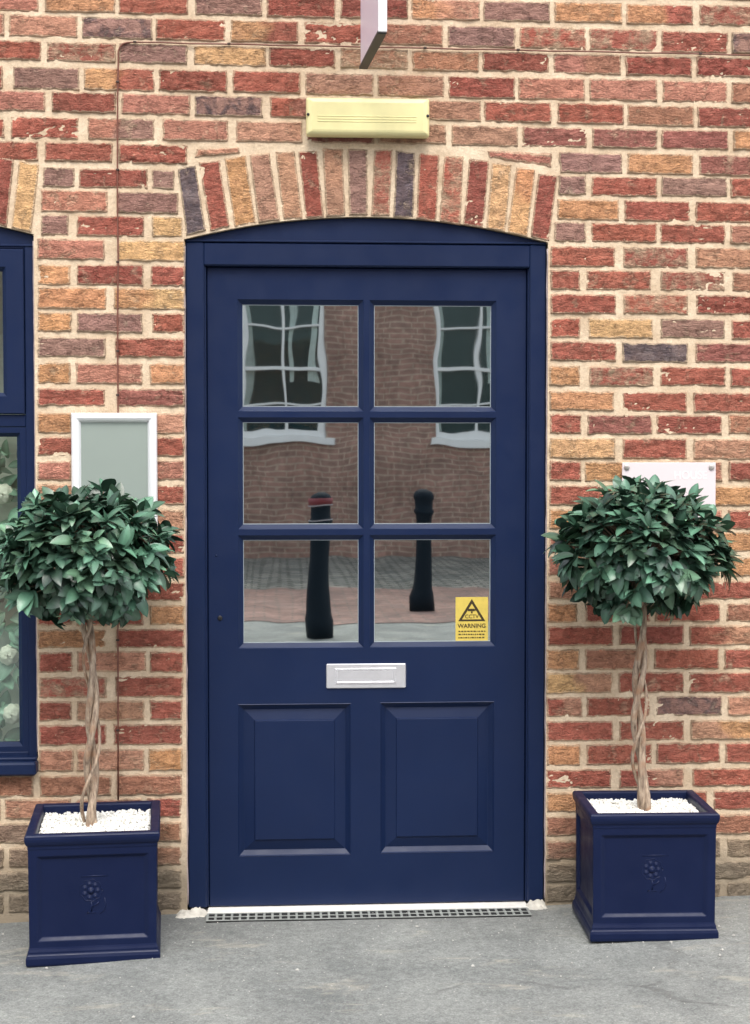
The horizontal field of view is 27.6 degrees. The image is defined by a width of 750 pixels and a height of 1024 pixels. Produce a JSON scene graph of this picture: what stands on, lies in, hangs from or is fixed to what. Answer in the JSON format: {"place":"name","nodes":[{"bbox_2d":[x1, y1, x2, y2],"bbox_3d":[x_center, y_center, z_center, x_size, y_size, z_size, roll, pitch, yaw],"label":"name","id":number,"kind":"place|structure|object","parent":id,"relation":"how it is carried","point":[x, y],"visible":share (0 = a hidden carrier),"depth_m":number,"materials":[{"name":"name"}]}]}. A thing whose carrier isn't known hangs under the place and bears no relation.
{"place":"outdoors","nodes":[
{"label":"outdoors","id":0,"kind":"place"},
{"bbox_2d":[0,895,749,1023],"bbox_3d":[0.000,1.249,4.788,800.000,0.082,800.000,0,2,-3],"label":"pavement","id":1,"kind":"structure","parent":0,"point":[627,982],"depth_m":4.18,"materials":[{"name":"concrete"}]},
{"bbox_2d":[24,800,160,966],"bbox_3d":[-0.823,1.085,4.492,0.378,0.376,0.372,0,3,-8],"label":"square planter","id":2,"kind":"object","parent":1,"relation":"on","point":[93,897],"visible":0.98,"depth_m":4.32,"materials":[{"name":"blue plastic"}]},
{"bbox_2d":[39,808,150,833],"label":"white chippings","id":3,"kind":"object","parent":2,"relation":"in","point":[121,820],"visible":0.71,"depth_m":4.50,"materials":[{"name":"white gravel"}]},
{"bbox_2d":[0,478,184,826],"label":"topiary tree","id":4,"kind":"object","parent":3,"relation":"on","point":[113,567],"visible":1,"depth_m":4.32,"materials":[{"name":"green plant"}]},
{"bbox_2d":[206,907,531,922],"bbox_3d":[-0.018,1.261,4.723,1.004,0.031,0.075,0,2,-3],"label":"drain grate","id":5,"kind":"object","parent":1,"relation":"on","point":[366,915],"visible":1,"depth_m":4.72,"materials":[{"name":"black"}]},
{"bbox_2d":[2,904,745,1023],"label":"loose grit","id":6,"kind":"object","parent":1,"relation":"on","point":[472,965],"visible":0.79,"depth_m":4.32,"materials":[{"name":"grey gravel"}]},
{"bbox_2d":[0,0,749,922],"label":"brick building","id":7,"kind":"structure","parent":1,"relation":"on","point":[398,396],"depth_m":4.76,"materials":[{"name":"red brick"}]},
{"bbox_2d":[0,439,19,740],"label":"flower display","id":8,"kind":"object","parent":7,"relation":"in","point":[9,662],"visible":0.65,"depth_m":4.81,"materials":[{"name":"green plant"}]},
{"bbox_2d":[0,228,38,775],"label":"window","id":9,"kind":"structure","parent":7,"relation":"in","point":[17,758],"depth_m":4.67,"materials":[{"name":"blue paint"}]},
{"bbox_2d":[71,413,157,525],"bbox_3d":[-0.799,-0.130,4.674,0.261,0.347,0.020,0,2,-3],"label":"notice board","id":10,"kind":"object","parent":7,"relation":"attached to","point":[120,447],"visible":0.64,"depth_m":4.67,"materials":[{"name":"white plastic"}]},
{"bbox_2d":[185,219,546,912],"bbox_3d":[-0.025,0.172,4.784,1.122,2.167,0.122,0,2,-3],"label":"door","id":11,"kind":"structure","parent":7,"relation":"in","point":[366,398],"depth_m":4.79,"materials":[{"name":"blue paint"}]},
{"bbox_2d":[455,597,487,640],"bbox_3d":[0.307,0.339,4.830,0.103,0.139,0.002,0,2,-3],"label":"warning sticker","id":12,"kind":"object","parent":11,"relation":"attached to","point":[471,618],"visible":1,"depth_m":4.83,"materials":[{"name":"yellow plastic"}]},
{"bbox_2d":[306,98,428,138],"bbox_3d":[-0.022,-1.205,4.663,0.377,0.115,0.056,0,2,-3],"label":"bulkhead lamp","id":13,"kind":"object","parent":7,"relation":"attached to","point":[362,118],"visible":1,"depth_m":4.64,"materials":[{"name":"beige plastic"}]},
{"bbox_2d":[359,0,386,68],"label":"projecting sign","id":14,"kind":"object","parent":7,"relation":"attached to","point":[373,23],"visible":1,"depth_m":4.40,"materials":[{"name":"white"}]},
{"bbox_2d":[116,41,749,799],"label":"cable","id":15,"kind":"object","parent":7,"relation":"attached to","point":[304,45],"depth_m":4.68,"materials":[{"name":"brown"}]},
{"bbox_2d":[622,462,715,516],"bbox_3d":[0.920,-0.068,4.777,0.297,0.174,0.021,0,2,-3],"label":"house plaque","id":16,"kind":"object","parent":7,"relation":"attached to","point":[687,475],"visible":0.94,"depth_m":4.77,"materials":[{"name":"white plastic"}]},
{"bbox_2d":[572,790,719,941],"bbox_3d":[0.809,1.059,4.595,0.380,0.374,0.322,0,2,-2],"label":"square planter","id":17,"kind":"object","parent":1,"relation":"on","point":[645,876],"visible":0.98,"depth_m":4.45,"materials":[{"name":"blue plastic"}]},
{"bbox_2d":[588,797,698,812],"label":"white chippings","id":18,"kind":"object","parent":17,"relation":"in","point":[661,805],"visible":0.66,"depth_m":4.62,"materials":[{"name":"white gravel"}]},
{"bbox_2d":[541,474,742,810],"bbox_3d":[0.808,0.410,4.578,0.566,1.046,0.569,1,3,31],"label":"topiary tree","id":19,"kind":"object","parent":18,"relation":"on","point":[658,547],"visible":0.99,"depth_m":4.43,"materials":[{"name":"green plant"}]}
]}

